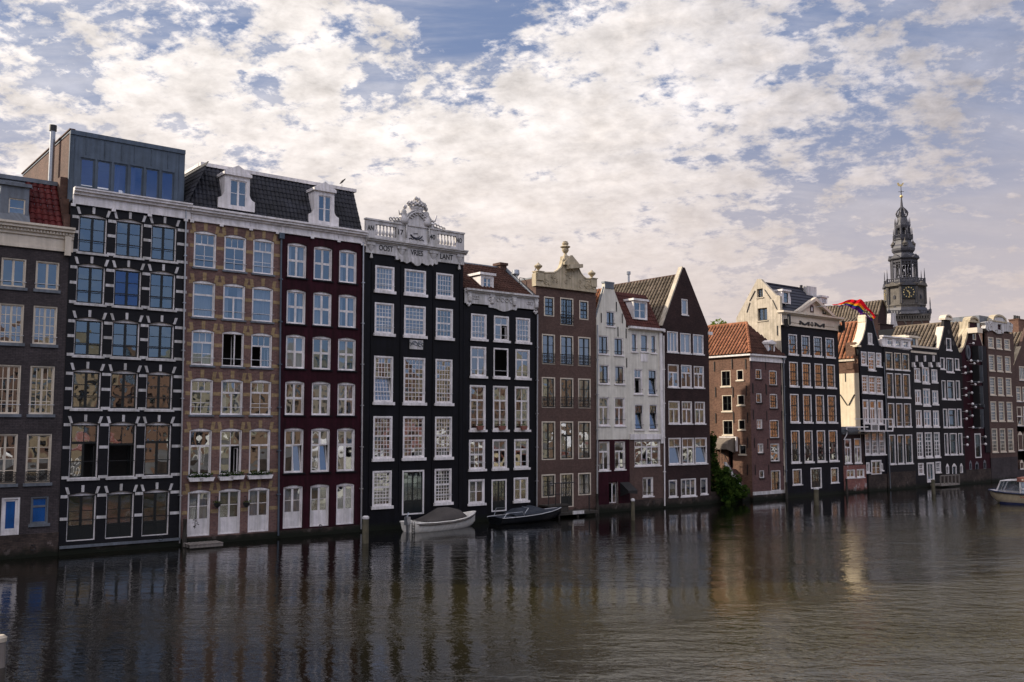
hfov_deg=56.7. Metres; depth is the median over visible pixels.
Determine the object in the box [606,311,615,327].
window
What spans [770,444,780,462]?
window
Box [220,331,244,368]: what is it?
window
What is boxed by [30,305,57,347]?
window
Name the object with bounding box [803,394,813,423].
window
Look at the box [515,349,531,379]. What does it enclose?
window
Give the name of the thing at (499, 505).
door
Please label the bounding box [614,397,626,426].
window
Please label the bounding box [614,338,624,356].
window
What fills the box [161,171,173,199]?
window
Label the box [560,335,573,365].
window
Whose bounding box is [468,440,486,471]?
window
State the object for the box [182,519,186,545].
fender timber
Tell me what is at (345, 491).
door
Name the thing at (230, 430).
window
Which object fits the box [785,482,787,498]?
fender timber
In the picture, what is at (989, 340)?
window
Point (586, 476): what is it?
window
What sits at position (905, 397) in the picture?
window
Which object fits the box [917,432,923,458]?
window
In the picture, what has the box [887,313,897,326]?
distant house
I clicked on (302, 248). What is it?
window
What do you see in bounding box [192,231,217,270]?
window
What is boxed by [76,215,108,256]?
window
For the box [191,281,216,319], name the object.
window
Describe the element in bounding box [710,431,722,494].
shrub
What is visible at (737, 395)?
window
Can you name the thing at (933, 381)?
window
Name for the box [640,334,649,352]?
window
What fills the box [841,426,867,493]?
canal house
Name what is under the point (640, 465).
window
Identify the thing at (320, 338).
window
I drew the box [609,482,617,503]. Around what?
door
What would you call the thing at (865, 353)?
window
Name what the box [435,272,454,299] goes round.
window
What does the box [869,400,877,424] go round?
window
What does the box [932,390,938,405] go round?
window
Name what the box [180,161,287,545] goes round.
canal house
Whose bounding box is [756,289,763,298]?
window
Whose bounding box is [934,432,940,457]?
window
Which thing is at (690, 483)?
window
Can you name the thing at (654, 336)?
window
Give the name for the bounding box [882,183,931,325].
church tower
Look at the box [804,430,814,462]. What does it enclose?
window
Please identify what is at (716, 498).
garden wall
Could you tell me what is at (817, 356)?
window
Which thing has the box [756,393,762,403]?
window
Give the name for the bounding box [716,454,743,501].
outside staircase
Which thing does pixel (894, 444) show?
window
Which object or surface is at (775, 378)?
window
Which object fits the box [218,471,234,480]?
flower box
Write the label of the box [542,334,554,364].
window
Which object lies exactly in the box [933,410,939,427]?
window
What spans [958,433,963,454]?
window
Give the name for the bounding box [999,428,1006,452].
window
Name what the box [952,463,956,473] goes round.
window
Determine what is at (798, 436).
window
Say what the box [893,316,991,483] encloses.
canal house
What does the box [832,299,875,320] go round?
rainbow flag
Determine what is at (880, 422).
window
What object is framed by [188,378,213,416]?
window
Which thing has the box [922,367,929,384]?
window
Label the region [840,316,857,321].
distant house
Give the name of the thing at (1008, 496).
tour boat
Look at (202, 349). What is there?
window
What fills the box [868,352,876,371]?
window
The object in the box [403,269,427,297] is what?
window
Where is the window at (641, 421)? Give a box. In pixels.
[634,404,644,430]
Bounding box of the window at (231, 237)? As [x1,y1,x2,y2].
[222,235,247,273]
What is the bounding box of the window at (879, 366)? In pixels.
[876,353,882,367]
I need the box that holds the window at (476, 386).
[469,385,487,431]
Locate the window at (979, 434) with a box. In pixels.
[974,433,981,457]
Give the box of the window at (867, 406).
[862,399,869,423]
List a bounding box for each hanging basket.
[212,496,220,507]
[243,496,250,507]
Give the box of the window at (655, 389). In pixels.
[648,370,657,395]
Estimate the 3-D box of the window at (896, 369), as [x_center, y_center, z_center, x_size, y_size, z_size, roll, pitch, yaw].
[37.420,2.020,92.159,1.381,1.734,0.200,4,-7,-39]
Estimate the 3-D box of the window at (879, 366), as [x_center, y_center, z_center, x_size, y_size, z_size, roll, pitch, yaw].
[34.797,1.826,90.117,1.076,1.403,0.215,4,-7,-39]
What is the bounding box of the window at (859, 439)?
[854,438,862,463]
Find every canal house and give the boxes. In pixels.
[0,174,75,559]
[21,124,192,555]
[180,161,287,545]
[267,175,368,537]
[348,196,468,530]
[462,262,538,522]
[520,241,597,515]
[580,281,637,512]
[614,266,712,507]
[615,291,664,509]
[708,321,787,500]
[736,279,844,497]
[838,315,893,491]
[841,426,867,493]
[869,335,915,489]
[878,314,965,484]
[888,335,941,487]
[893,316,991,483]
[951,314,1017,481]
[999,328,1023,476]
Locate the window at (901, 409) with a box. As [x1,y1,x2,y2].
[896,403,903,427]
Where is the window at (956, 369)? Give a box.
[955,358,960,370]
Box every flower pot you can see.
[476,424,483,429]
[498,424,505,429]
[520,424,527,429]
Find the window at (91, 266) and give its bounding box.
[74,264,106,306]
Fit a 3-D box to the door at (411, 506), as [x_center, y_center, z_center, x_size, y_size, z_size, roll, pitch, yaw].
[-5.932,9.030,56.700,1.549,2.616,0.130,4,-7,-38]
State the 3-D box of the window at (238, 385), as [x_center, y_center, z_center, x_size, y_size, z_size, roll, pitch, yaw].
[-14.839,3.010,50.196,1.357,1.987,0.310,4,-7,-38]
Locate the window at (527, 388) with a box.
[514,386,530,431]
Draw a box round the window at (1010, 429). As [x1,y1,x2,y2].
[1007,428,1014,452]
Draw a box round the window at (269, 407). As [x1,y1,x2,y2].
[248,380,272,416]
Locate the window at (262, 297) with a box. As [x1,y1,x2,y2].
[250,287,273,323]
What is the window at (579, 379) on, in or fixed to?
in the canal house at (565, 291)
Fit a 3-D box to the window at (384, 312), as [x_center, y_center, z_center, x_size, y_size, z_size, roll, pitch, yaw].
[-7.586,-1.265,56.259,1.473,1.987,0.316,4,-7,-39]
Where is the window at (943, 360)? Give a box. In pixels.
[940,357,945,369]
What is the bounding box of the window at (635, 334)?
[631,333,638,352]
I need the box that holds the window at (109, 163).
[96,160,110,190]
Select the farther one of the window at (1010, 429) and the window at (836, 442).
the window at (1010, 429)
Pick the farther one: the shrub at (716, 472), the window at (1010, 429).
the window at (1010, 429)
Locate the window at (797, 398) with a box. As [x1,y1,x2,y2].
[790,394,800,423]
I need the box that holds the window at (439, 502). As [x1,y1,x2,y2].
[433,468,453,505]
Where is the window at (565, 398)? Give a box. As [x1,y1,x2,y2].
[560,378,573,407]
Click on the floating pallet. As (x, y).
(214, 543)
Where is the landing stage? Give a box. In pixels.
[539,482,598,517]
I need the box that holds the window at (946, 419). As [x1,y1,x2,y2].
[943,409,948,427]
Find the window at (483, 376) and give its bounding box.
[469,346,487,378]
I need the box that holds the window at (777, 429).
[770,420,780,438]
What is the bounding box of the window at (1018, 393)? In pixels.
[1016,386,1021,401]
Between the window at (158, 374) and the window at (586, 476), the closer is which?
the window at (158, 374)
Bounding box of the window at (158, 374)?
[144,372,173,411]
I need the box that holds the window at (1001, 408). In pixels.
[998,402,1005,421]
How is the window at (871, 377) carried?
in the canal house at (858, 342)
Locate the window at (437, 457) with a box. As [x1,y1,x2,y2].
[434,417,453,459]
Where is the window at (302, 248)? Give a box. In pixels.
[286,243,307,279]
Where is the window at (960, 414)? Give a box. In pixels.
[957,409,962,427]
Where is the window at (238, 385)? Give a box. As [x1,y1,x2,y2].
[219,379,243,416]
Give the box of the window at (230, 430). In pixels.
[218,428,241,476]
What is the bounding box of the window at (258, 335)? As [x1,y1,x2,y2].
[249,333,273,369]
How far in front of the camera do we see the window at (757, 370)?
78.49 m
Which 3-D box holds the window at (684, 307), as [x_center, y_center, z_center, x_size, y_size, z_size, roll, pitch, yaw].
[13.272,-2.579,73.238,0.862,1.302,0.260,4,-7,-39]
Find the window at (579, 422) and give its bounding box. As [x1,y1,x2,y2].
[578,421,590,458]
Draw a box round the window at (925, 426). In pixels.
[924,410,931,427]
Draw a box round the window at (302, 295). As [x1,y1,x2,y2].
[285,289,306,325]
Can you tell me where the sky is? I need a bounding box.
[0,0,1023,324]
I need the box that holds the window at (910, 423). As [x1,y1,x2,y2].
[904,403,912,427]
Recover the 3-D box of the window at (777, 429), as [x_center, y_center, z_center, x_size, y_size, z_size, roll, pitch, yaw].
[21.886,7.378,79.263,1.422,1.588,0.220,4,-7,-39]
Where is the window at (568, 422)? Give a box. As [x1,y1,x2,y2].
[560,421,572,459]
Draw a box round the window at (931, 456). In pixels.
[925,432,933,458]
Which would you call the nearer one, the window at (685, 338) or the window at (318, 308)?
the window at (318, 308)
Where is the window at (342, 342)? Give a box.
[337,338,357,371]
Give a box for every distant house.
[826,300,887,323]
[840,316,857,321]
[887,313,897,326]
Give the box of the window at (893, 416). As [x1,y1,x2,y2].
[888,403,895,427]
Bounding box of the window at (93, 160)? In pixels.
[79,157,94,187]
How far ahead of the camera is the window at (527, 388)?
62.47 m
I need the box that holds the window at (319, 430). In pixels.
[309,428,330,473]
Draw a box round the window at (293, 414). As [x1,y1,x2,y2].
[283,381,305,416]
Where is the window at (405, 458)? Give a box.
[402,416,426,460]
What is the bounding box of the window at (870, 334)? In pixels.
[868,333,873,344]
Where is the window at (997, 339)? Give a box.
[996,338,1002,349]
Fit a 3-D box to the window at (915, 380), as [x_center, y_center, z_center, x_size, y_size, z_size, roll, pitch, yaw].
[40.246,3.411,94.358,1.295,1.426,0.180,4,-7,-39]
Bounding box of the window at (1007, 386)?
[1006,378,1012,396]
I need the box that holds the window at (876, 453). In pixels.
[871,432,879,455]
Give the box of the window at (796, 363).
[789,362,799,387]
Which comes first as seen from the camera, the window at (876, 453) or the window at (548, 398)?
the window at (548, 398)
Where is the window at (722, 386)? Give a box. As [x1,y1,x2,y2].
[720,370,730,387]
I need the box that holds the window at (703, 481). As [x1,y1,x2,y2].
[700,478,708,495]
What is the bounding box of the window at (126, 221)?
[113,219,144,260]
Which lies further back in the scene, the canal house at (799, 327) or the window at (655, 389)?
the canal house at (799, 327)
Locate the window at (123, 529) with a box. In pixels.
[105,491,134,538]
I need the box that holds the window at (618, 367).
[614,366,625,385]
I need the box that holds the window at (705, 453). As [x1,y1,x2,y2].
[695,438,707,464]
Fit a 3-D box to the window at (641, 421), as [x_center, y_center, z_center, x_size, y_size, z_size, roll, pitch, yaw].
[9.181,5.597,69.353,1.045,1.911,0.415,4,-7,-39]
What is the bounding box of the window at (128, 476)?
[105,422,136,479]
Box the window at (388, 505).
[371,470,393,509]
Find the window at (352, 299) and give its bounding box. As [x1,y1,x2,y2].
[337,294,357,329]
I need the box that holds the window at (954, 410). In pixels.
[948,409,957,427]
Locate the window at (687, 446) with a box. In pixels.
[682,438,694,464]
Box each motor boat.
[400,507,475,532]
[487,505,560,524]
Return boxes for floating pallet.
[183,540,222,547]
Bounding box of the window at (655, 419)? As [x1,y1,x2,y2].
[649,404,658,430]
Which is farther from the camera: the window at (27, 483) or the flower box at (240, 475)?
the flower box at (240, 475)
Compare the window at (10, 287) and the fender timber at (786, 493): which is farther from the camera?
the fender timber at (786, 493)
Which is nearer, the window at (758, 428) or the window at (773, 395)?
the window at (758, 428)
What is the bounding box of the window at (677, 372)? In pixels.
[667,364,679,388]
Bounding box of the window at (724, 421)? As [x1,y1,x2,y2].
[722,420,733,435]
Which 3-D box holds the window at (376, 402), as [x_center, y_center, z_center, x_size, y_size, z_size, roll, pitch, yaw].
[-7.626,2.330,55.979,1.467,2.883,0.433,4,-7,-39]
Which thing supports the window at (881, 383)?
in the canal house at (858, 342)
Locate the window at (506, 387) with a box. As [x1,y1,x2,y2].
[492,386,509,431]
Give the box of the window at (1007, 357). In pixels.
[1005,356,1011,372]
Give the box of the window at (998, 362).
[997,355,1003,372]
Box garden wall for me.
[711,489,749,503]
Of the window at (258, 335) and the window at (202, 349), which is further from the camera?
the window at (258, 335)
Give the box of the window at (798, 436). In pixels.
[791,430,801,463]
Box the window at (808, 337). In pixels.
[801,335,811,356]
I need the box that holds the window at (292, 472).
[282,428,304,474]
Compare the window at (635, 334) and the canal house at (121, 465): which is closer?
the canal house at (121, 465)
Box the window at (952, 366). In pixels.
[946,358,954,372]
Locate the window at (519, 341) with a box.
[515,317,531,344]
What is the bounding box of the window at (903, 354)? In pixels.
[902,353,909,370]
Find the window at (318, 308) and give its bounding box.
[311,292,332,327]
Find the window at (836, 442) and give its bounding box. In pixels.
[828,430,839,461]
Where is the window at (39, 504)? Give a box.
[28,496,49,526]
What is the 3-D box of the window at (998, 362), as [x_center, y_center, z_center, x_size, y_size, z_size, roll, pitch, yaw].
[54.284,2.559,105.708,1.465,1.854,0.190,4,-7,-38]
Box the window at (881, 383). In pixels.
[876,376,883,394]
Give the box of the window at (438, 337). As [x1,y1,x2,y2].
[435,308,454,340]
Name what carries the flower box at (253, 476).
attached to the canal house at (235, 236)
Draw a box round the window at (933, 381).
[931,369,938,383]
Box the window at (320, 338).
[311,336,332,370]
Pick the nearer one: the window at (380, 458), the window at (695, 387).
the window at (380, 458)
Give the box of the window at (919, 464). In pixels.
[918,463,924,474]
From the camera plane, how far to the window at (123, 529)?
46.30 m
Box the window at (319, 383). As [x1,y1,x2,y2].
[310,381,331,416]
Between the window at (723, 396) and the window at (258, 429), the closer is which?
the window at (258, 429)
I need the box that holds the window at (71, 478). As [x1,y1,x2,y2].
[67,422,99,480]
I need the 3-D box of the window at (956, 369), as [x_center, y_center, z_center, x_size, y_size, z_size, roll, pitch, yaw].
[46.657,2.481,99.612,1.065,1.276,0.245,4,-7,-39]
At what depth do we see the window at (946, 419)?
97.42 m
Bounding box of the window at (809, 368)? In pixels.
[802,363,812,387]
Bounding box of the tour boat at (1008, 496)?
[988,476,1023,504]
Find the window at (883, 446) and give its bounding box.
[879,432,886,455]
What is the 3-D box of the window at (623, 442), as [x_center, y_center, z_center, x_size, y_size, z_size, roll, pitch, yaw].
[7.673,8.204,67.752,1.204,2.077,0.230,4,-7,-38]
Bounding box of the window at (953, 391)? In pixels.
[947,380,955,400]
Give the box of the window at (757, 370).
[755,369,762,379]
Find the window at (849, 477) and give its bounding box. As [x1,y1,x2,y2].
[846,469,855,478]
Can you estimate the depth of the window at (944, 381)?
97.68 m
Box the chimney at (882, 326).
[878,323,893,329]
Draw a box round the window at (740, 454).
[738,445,746,455]
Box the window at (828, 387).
[826,364,836,388]
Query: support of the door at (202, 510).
in the canal house at (235, 236)
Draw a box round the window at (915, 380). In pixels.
[914,368,920,382]
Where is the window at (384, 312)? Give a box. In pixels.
[373,302,395,336]
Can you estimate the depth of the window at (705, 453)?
73.43 m
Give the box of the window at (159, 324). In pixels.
[146,322,175,361]
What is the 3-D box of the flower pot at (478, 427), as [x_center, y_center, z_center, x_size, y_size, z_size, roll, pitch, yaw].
[-2.019,5.399,59.873,0.540,0.400,0.155,4,-7,-38]
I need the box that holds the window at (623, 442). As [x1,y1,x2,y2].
[614,441,626,470]
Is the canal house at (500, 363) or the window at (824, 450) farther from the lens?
the window at (824, 450)
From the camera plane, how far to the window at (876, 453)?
88.86 m
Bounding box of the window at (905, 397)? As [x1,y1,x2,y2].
[903,374,911,398]
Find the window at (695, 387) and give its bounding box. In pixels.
[693,366,704,388]
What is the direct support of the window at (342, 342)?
in the canal house at (322, 316)
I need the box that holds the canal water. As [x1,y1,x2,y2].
[0,481,1023,681]
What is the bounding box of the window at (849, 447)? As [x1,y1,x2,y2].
[844,439,852,463]
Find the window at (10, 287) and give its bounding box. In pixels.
[0,257,27,290]
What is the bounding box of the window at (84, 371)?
[69,369,102,410]
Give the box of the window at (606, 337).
[598,335,609,355]
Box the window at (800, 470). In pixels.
[792,469,802,485]
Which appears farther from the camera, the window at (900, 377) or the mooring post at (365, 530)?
the window at (900, 377)
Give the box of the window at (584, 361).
[578,337,590,365]
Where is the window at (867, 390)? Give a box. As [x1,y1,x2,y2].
[862,375,869,393]
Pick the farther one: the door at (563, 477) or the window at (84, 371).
the door at (563, 477)
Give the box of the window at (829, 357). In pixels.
[825,338,835,358]
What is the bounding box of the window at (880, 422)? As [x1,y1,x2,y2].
[877,400,884,424]
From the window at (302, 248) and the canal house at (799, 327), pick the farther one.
the canal house at (799, 327)
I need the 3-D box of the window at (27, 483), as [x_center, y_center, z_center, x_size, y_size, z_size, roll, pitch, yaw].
[-22.030,5.526,44.149,1.240,2.406,0.230,4,-7,-39]
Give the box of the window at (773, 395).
[769,394,778,408]
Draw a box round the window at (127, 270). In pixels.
[111,268,142,309]
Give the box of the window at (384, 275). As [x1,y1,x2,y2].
[374,265,395,294]
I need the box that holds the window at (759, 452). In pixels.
[757,444,764,453]
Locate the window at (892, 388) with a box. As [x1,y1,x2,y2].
[886,373,894,397]
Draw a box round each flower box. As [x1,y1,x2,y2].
[187,472,204,481]
[198,472,214,480]
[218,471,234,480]
[230,471,244,479]
[246,470,262,478]
[258,470,272,478]
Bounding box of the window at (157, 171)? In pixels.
[145,168,158,197]
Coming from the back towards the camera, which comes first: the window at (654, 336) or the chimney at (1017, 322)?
the chimney at (1017, 322)
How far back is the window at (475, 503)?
59.64 m
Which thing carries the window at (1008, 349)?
in the canal house at (997, 338)
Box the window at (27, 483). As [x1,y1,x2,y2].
[23,434,51,486]
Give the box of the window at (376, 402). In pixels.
[372,356,394,404]
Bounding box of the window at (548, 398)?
[542,377,554,407]
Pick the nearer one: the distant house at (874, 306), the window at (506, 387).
the window at (506, 387)
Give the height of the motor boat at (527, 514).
1.129 m
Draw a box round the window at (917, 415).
[916,410,922,427]
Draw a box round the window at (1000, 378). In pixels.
[998,377,1004,395]
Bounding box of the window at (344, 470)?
[335,428,355,472]
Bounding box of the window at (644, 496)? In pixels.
[642,477,654,497]
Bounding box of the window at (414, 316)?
[403,305,427,338]
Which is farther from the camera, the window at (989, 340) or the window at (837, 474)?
the window at (989, 340)
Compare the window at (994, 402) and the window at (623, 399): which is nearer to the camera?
the window at (623, 399)
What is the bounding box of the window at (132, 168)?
[129,165,143,195]
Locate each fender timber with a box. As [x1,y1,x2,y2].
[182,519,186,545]
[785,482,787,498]
[845,479,847,493]
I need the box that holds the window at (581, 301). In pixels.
[579,300,587,319]
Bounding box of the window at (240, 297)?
[221,284,245,321]
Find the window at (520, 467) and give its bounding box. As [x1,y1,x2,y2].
[513,439,530,469]
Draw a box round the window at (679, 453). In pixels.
[668,438,682,465]
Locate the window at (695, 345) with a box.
[693,334,704,355]
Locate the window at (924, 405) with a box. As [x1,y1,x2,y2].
[923,389,930,406]
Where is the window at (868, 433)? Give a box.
[865,432,872,455]
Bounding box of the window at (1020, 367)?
[1019,366,1023,380]
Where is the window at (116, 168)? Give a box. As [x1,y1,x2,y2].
[113,163,127,193]
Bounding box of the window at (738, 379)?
[736,370,743,380]
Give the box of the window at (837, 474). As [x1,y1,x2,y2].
[831,467,839,483]
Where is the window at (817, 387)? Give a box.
[814,363,824,388]
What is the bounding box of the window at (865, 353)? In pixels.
[861,351,867,365]
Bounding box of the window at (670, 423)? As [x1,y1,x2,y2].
[668,401,680,424]
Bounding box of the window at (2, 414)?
[0,364,20,416]
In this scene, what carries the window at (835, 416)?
in the canal house at (799, 327)
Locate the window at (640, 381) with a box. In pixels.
[633,369,643,394]
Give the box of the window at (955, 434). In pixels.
[950,433,958,455]
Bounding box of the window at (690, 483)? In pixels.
[681,478,696,497]
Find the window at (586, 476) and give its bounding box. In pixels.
[578,473,590,494]
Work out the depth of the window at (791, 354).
81.71 m
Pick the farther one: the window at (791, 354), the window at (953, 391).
the window at (953, 391)
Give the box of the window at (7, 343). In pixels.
[0,303,24,345]
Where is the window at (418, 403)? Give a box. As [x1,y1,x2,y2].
[402,357,426,405]
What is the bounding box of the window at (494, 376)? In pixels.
[493,348,509,379]
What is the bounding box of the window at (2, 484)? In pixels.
[0,434,17,486]
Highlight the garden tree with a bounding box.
[710,318,732,324]
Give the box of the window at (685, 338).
[680,333,691,354]
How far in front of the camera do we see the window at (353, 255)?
55.16 m
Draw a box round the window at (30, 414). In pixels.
[26,366,54,416]
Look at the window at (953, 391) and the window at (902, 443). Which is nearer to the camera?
the window at (902, 443)
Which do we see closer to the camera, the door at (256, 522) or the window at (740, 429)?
the door at (256, 522)
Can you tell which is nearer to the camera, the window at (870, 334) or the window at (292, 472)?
the window at (292, 472)
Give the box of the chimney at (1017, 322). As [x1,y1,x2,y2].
[1008,315,1023,332]
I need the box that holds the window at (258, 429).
[248,428,271,474]
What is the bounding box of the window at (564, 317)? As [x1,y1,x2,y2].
[560,297,573,325]
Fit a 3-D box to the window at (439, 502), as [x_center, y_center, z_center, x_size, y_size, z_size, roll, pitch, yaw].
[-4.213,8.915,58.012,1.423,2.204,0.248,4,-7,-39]
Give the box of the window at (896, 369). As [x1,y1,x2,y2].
[894,353,901,370]
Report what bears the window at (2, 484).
in the canal house at (37, 231)
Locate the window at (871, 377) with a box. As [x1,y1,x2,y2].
[869,376,877,394]
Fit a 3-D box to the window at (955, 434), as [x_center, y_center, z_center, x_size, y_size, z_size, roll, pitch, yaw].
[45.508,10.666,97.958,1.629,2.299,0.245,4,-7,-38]
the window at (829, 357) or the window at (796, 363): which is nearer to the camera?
the window at (796, 363)
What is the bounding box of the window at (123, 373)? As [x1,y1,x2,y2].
[108,371,139,410]
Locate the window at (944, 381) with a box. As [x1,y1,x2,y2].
[941,380,946,399]
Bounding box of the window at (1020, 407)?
[1017,407,1022,425]
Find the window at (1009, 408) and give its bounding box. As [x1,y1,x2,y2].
[1006,402,1013,421]
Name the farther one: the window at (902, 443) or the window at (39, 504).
the window at (902, 443)
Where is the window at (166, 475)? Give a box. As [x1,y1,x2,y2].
[142,422,172,478]
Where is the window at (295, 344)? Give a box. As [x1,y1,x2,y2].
[284,334,306,369]
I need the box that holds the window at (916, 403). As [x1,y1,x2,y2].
[915,390,921,404]
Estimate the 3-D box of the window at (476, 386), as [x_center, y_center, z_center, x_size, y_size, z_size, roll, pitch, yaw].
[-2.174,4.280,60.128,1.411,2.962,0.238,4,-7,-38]
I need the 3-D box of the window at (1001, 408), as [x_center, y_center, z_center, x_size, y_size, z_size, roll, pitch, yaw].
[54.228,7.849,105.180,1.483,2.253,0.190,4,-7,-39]
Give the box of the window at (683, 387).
[681,365,692,388]
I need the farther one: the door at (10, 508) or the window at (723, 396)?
the window at (723, 396)
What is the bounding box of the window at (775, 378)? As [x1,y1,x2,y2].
[769,370,778,385]
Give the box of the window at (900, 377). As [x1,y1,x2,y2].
[895,373,902,398]
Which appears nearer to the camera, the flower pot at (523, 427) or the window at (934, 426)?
the flower pot at (523, 427)
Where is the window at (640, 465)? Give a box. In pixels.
[634,440,661,466]
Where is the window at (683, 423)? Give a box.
[682,401,693,424]
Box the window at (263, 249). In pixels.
[251,239,274,276]
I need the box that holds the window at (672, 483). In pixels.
[668,480,678,497]
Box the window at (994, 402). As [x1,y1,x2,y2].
[990,401,997,421]
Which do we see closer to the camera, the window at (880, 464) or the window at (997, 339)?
the window at (880, 464)
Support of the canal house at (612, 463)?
on the ground
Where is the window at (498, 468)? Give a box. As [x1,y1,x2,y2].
[491,439,508,470]
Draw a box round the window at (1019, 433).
[1018,432,1023,450]
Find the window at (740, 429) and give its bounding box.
[737,420,745,430]
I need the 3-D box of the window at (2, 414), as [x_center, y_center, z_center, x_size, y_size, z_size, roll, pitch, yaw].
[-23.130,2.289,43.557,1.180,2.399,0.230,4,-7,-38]
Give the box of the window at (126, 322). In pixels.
[110,320,140,359]
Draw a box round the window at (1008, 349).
[1004,339,1010,350]
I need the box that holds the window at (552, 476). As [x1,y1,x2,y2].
[541,474,554,497]
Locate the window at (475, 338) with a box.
[470,313,488,341]
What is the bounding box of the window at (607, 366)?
[599,365,610,384]
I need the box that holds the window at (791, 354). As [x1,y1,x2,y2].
[788,334,798,355]
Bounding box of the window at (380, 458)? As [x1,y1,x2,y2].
[372,416,393,461]
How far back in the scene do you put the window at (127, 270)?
47.27 m
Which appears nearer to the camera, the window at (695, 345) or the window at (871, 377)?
the window at (695, 345)
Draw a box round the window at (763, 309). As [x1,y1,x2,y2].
[757,308,767,321]
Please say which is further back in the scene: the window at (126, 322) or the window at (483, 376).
the window at (483, 376)
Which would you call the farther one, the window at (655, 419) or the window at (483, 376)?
the window at (655, 419)
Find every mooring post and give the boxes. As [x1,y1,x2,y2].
[0,634,6,667]
[362,516,368,543]
[631,498,634,519]
[813,487,818,504]
[931,479,935,493]
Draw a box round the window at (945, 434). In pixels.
[944,433,949,455]
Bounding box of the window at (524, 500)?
[513,477,529,502]
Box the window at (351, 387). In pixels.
[336,382,356,416]
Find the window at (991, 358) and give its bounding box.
[989,355,995,371]
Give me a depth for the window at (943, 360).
97.85 m
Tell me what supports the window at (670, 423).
in the canal house at (676, 308)
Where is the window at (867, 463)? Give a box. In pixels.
[866,462,870,473]
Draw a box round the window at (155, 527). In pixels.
[141,489,169,535]
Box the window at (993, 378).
[989,377,996,395]
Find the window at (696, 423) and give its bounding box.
[694,402,705,424]
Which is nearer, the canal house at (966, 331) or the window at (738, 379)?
the window at (738, 379)
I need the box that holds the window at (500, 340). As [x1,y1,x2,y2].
[493,315,510,342]
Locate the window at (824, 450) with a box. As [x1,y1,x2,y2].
[817,430,827,462]
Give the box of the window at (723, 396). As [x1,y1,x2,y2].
[721,395,732,411]
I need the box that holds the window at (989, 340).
[988,337,994,348]
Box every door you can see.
[0,497,19,535]
[66,493,96,541]
[187,490,209,536]
[218,489,239,534]
[248,487,268,531]
[283,485,302,528]
[310,484,328,526]
[336,483,353,524]
[402,470,423,514]
[491,479,506,511]
[560,473,573,506]
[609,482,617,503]
[771,470,780,490]
[810,467,821,488]
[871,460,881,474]
[926,462,934,482]
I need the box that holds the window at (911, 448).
[905,435,913,464]
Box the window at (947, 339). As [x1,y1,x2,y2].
[946,338,952,350]
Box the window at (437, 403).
[434,359,453,405]
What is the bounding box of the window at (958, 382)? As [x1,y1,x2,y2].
[956,380,960,399]
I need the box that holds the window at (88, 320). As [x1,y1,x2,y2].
[72,318,104,358]
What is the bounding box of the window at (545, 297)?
[544,296,553,316]
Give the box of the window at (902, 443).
[897,435,904,464]
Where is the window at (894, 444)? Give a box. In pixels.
[889,435,896,464]
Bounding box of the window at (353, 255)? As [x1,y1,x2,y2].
[338,250,358,284]
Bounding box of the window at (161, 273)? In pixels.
[147,271,176,311]
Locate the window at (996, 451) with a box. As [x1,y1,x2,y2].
[992,428,998,452]
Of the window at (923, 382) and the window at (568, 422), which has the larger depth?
the window at (923, 382)
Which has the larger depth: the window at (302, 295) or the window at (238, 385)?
the window at (302, 295)
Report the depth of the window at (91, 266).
46.20 m
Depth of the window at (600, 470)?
66.84 m
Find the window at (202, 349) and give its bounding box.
[189,329,214,367]
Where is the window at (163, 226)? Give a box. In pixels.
[149,224,177,263]
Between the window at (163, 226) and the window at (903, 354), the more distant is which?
the window at (903, 354)
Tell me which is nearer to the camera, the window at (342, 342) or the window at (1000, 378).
the window at (342, 342)
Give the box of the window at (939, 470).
[935,462,941,473]
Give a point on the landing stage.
(565, 510)
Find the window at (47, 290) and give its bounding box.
[33,260,60,293]
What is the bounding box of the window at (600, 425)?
[598,397,610,426]
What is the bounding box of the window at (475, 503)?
[467,479,486,505]
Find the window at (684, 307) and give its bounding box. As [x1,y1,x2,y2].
[681,299,688,315]
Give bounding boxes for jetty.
[935,474,959,485]
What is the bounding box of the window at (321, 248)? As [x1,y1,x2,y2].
[312,246,333,282]
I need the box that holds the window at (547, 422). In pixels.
[542,421,554,459]
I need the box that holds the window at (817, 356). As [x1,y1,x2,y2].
[813,336,823,357]
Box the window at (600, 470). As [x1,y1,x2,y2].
[598,441,610,471]
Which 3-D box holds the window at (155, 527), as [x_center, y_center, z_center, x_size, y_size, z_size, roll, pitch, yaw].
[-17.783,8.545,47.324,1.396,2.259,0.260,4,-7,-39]
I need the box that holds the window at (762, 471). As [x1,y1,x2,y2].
[759,470,765,478]
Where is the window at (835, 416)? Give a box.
[827,395,837,423]
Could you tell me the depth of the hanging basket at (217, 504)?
48.84 m
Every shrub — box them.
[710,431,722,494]
[718,465,749,503]
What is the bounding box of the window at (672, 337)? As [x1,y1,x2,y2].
[667,331,678,353]
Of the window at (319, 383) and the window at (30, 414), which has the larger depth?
the window at (319, 383)
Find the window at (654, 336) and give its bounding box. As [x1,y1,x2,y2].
[651,335,657,353]
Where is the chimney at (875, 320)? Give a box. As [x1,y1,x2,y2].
[864,310,878,338]
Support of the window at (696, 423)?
in the canal house at (676, 308)
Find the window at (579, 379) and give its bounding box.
[578,378,590,407]
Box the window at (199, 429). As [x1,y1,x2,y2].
[187,428,212,477]
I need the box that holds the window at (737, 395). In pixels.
[736,395,744,405]
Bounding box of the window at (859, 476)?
[856,469,865,477]
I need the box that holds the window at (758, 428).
[756,420,763,429]
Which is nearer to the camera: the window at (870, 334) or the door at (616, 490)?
the door at (616, 490)
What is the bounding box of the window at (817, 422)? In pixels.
[815,395,825,423]
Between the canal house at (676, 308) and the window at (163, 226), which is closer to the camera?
the window at (163, 226)
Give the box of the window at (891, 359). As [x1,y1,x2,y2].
[885,352,893,369]

